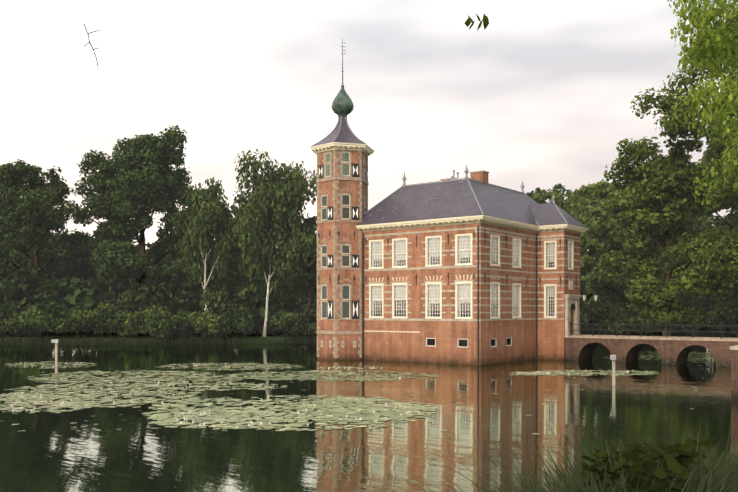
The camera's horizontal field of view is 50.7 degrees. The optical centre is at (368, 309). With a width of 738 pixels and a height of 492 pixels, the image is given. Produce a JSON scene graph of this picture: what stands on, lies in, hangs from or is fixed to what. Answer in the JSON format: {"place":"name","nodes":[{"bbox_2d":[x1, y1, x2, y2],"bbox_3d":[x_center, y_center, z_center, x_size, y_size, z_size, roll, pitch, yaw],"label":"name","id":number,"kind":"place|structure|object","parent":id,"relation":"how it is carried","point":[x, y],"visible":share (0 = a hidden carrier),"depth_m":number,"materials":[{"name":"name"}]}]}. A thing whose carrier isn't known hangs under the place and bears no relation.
{"place":"outdoors","nodes":[
{"label":"outdoors","id":0,"kind":"place"},
{"bbox_2d":[0,317,735,344],"bbox_3d":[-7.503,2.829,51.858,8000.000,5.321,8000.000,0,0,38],"label":"terrain","id":1,"kind":"structure","parent":0,"point":[106,335],"depth_m":99.42,"materials":[{"name":"green plant"}]},
{"bbox_2d":[0,277,34,334],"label":"tree","id":2,"kind":"object","parent":1,"relation":"on","point":[5,285],"visible":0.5,"depth_m":99.30,"materials":[{"name":"green plant"}]},
{"bbox_2d":[0,165,55,279],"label":"oak tree","id":3,"kind":"object","parent":1,"relation":"on","point":[43,175],"visible":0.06,"depth_m":114.20,"materials":[{"name":"green plant"}]},
{"bbox_2d":[0,266,58,336],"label":"tree","id":4,"kind":"object","parent":1,"relation":"on","point":[33,279],"visible":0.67,"depth_m":98.25,"materials":[{"name":"green plant"}]},
{"bbox_2d":[0,197,60,257],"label":"oak tree","id":5,"kind":"object","parent":1,"relation":"on","point":[56,238],"visible":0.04,"depth_m":119.91,"materials":[{"name":"green plant"}]},
{"bbox_2d":[0,159,90,296],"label":"oak tree","id":6,"kind":"object","parent":1,"relation":"on","point":[27,215],"visible":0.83,"depth_m":105.00,"materials":[{"name":"green plant"}]},
{"bbox_2d":[48,230,61,252],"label":"tree","id":7,"kind":"object","parent":1,"relation":"on","point":[50,240],"visible":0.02,"depth_m":135.80,"materials":[{"name":"green plant"}]},
{"bbox_2d":[62,280,92,332],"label":"tree","id":8,"kind":"object","parent":1,"relation":"on","point":[72,293],"visible":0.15,"depth_m":106.50,"materials":[{"name":"green plant"}]},
{"bbox_2d":[78,229,102,255],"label":"tree","id":9,"kind":"object","parent":1,"relation":"on","point":[92,239],"visible":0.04,"depth_m":127.75,"materials":[{"name":"green plant"}]},
{"bbox_2d":[67,262,138,333],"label":"tree","id":10,"kind":"object","parent":1,"relation":"on","point":[103,278],"visible":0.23,"depth_m":104.64,"materials":[{"name":"green plant"}]},
{"bbox_2d":[78,222,136,288],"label":"oak tree","id":11,"kind":"object","parent":1,"relation":"on","point":[96,279],"visible":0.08,"depth_m":112.41,"materials":[{"name":"green plant"}]},
{"bbox_2d":[47,125,221,334],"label":"oak tree","id":12,"kind":"object","parent":1,"relation":"on","point":[137,180],"visible":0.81,"depth_m":101.53,"materials":[{"name":"green plant"}]},
{"bbox_2d":[120,266,157,334],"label":"tree","id":13,"kind":"object","parent":1,"relation":"on","point":[132,279],"visible":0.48,"depth_m":102.21,"materials":[{"name":"green plant"}]},
{"bbox_2d":[149,262,189,316],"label":"tree","id":14,"kind":"object","parent":1,"relation":"on","point":[171,271],"visible":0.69,"depth_m":101.12,"materials":[{"name":"green plant"}]},
{"bbox_2d":[169,253,231,335],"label":"tree","id":15,"kind":"object","parent":1,"relation":"on","point":[183,298],"visible":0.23,"depth_m":100.45,"materials":[{"name":"green plant"}]},
{"bbox_2d":[167,185,237,299],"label":"oak tree","id":16,"kind":"object","parent":1,"relation":"on","point":[209,272],"visible":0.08,"depth_m":111.18,"materials":[{"name":"green plant"}]},
{"bbox_2d":[174,177,238,336],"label":"weeping birch tree","id":17,"kind":"object","parent":1,"relation":"on","point":[204,224],"visible":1,"depth_m":98.56,"materials":[{"name":"green plant"}]},
{"bbox_2d":[202,254,257,334],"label":"tree","id":18,"kind":"object","parent":1,"relation":"on","point":[244,293],"visible":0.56,"depth_m":102.00,"materials":[{"name":"green plant"}]},
{"bbox_2d":[208,223,263,334],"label":"birch tree","id":19,"kind":"object","parent":1,"relation":"on","point":[251,301],"visible":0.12,"depth_m":103.68,"materials":[{"name":"green plant"}]},
{"bbox_2d":[229,280,289,335],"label":"tree","id":20,"kind":"object","parent":1,"relation":"on","point":[274,304],"visible":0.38,"depth_m":103.06,"materials":[{"name":"green plant"}]},
{"bbox_2d":[223,147,316,336],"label":"white birch tree","id":21,"kind":"object","parent":1,"relation":"on","point":[269,209],"visible":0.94,"depth_m":96.57,"materials":[{"name":"green plant"}]},
{"bbox_2d":[279,216,316,336],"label":"tree","id":22,"kind":"object","parent":1,"relation":"on","point":[304,299],"visible":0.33,"depth_m":99.96,"materials":[{"name":"green plant"}]},
{"bbox_2d":[292,263,316,330],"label":"tree","id":23,"kind":"object","parent":1,"relation":"on","point":[313,271],"visible":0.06,"depth_m":103.74,"materials":[{"name":"green plant"}]},
{"bbox_2d":[0,304,635,337],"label":"shrubs","id":24,"kind":"object","parent":1,"relation":"on","point":[157,324],"visible":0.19,"depth_m":94.48,"materials":[{"name":"green plant"}]},
{"bbox_2d":[2,302,661,336],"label":"shrubs","id":25,"kind":"object","parent":1,"relation":"on","point":[284,319],"visible":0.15,"depth_m":95.58,"materials":[{"name":"green plant"}]},
{"bbox_2d":[1,301,695,338],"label":"shrubs","id":26,"kind":"object","parent":1,"relation":"on","point":[54,307],"visible":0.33,"depth_m":95.10,"materials":[{"name":"green plant"}]},
{"bbox_2d":[0,328,735,345],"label":"shore reeds","id":27,"kind":"object","parent":1,"relation":"on","point":[148,342],"depth_m":93.78,"materials":[{"name":"green plant"}]},
{"bbox_2d":[0,303,735,339],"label":"shrubs","id":28,"kind":"object","parent":1,"relation":"on","point":[204,322],"visible":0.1,"depth_m":94.77,"materials":[{"name":"green plant"}]},
{"bbox_2d":[0,238,736,336],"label":"shrubs","id":29,"kind":"object","parent":1,"relation":"on","point":[89,301],"visible":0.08,"depth_m":105.99,"materials":[{"name":"green plant"}]},
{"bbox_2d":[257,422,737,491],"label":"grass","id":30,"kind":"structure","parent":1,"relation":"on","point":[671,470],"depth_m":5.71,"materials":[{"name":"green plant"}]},
{"bbox_2d":[526,192,546,203],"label":"tree","id":31,"kind":"object","parent":1,"relation":"on","point":[534,197],"depth_m":117.63,"materials":[{"name":"green plant"}]},
{"bbox_2d":[531,183,571,204],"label":"tree","id":32,"kind":"object","parent":1,"relation":"on","point":[557,187],"depth_m":133.75,"materials":[{"name":"green plant"}]},
{"bbox_2d":[538,189,606,323],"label":"tree","id":33,"kind":"object","parent":1,"relation":"on","point":[574,212],"visible":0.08,"depth_m":107.66,"materials":[{"name":"green plant"}]},
{"bbox_2d":[580,262,586,294],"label":"tree","id":34,"kind":"object","parent":1,"relation":"on","point":[582,265],"depth_m":97.40,"materials":[{"name":"green plant"}]},
{"bbox_2d":[564,179,620,332],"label":"tree","id":35,"kind":"object","parent":1,"relation":"on","point":[602,189],"visible":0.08,"depth_m":113.91,"materials":[{"name":"green plant"}]},
{"bbox_2d":[580,232,636,334],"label":"tree","id":36,"kind":"object","parent":1,"relation":"on","point":[588,312],"visible":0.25,"depth_m":102.47,"materials":[{"name":"green plant"}]},
{"bbox_2d":[578,181,689,335],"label":"tree","id":37,"kind":"object","parent":1,"relation":"on","point":[609,286],"visible":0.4,"depth_m":92.83,"materials":[{"name":"green plant"}]},
{"bbox_2d":[597,135,737,335],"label":"tree","id":38,"kind":"object","parent":1,"relation":"on","point":[661,192],"visible":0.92,"depth_m":73.74,"materials":[{"name":"green plant"}]},
{"bbox_2d":[639,252,699,335],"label":"tree","id":39,"kind":"object","parent":1,"relation":"on","point":[672,327],"visible":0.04,"depth_m":101.13,"materials":[{"name":"green plant"}]},
{"bbox_2d":[630,2,737,298],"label":"tree","id":40,"kind":"object","parent":1,"relation":"on","point":[717,267],"visible":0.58,"depth_m":65.56,"materials":[{"name":"green plant"}]},
{"bbox_2d":[659,211,717,333],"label":"tree","id":41,"kind":"object","parent":1,"relation":"on","point":[704,222],"visible":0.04,"depth_m":108.04,"materials":[{"name":"green plant"}]},
{"bbox_2d":[661,111,737,337],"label":"tree","id":42,"kind":"object","parent":1,"relation":"on","point":[726,312],"visible":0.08,"depth_m":86.89,"materials":[{"name":"green plant"}]},
{"bbox_2d":[686,210,735,330],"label":"tree","id":43,"kind":"object","parent":1,"relation":"on","point":[705,301],"visible":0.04,"depth_m":115.88,"materials":[{"name":"green plant"}]},
{"bbox_2d":[693,263,729,336],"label":"tree","id":44,"kind":"object","parent":1,"relation":"on","point":[714,308],"visible":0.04,"depth_m":105.26,"materials":[{"name":"green plant"}]},
{"bbox_2d":[730,345,737,400],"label":"brick pillar","id":45,"kind":"structure","parent":1,"relation":"on","point":[734,373],"depth_m":35.92,"materials":[{"name":"brick"}]},
{"bbox_2d":[0,343,737,491],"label":"pond water","id":46,"kind":"structure","parent":0,"point":[128,449],"depth_m":28.45,"materials":[{"name":"green liquid"}]},
{"bbox_2d":[51,339,615,385],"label":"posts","id":47,"kind":"object","parent":46,"relation":"in","point":[612,357],"visible":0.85,"depth_m":50.71,"materials":[{"name":"white wood"}]},
{"bbox_2d":[310,115,373,359],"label":"castle tower","id":48,"kind":"structure","parent":46,"relation":"in","point":[342,151],"depth_m":64.98,"materials":[{"name":"brick"}]},
{"bbox_2d":[332,39,353,116],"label":"spire finial","id":49,"kind":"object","parent":48,"relation":"on","point":[342,104],"depth_m":66.20,"materials":[{"name":"green metal"}]},
{"bbox_2d":[0,351,715,433],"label":"lily pads","id":50,"kind":"object","parent":46,"relation":"on","point":[338,411],"visible":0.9,"depth_m":35.47,"materials":[{"name":"green plant"}]},
{"bbox_2d":[356,162,597,365],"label":"castle","id":51,"kind":"structure","parent":46,"relation":"in","point":[476,268],"depth_m":62.75,"materials":[{"name":"brick"}]},
{"bbox_2d":[565,335,737,366],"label":"arched bridge","id":52,"kind":"structure","parent":46,"relation":"in","point":[673,350],"depth_m":61.00,"materials":[{"name":"brown brick"}]},
{"bbox_2d":[569,321,737,338],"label":"bridge railing","id":53,"kind":"object","parent":52,"relation":"on","point":[670,330],"visible":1,"depth_m":61.01,"materials":[{"name":"black metal"}]},
{"bbox_2d":[0,0,737,309],"label":"sky","id":54,"kind":"structure","parent":0,"point":[541,96],"materials":[{"name":"white"}]},
{"bbox_2d":[84,0,737,204],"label":"overhanging branch","id":55,"kind":"object","parent":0,"point":[699,17],"depth_m":19.08,"materials":[{"name":"green plant"}]}
]}

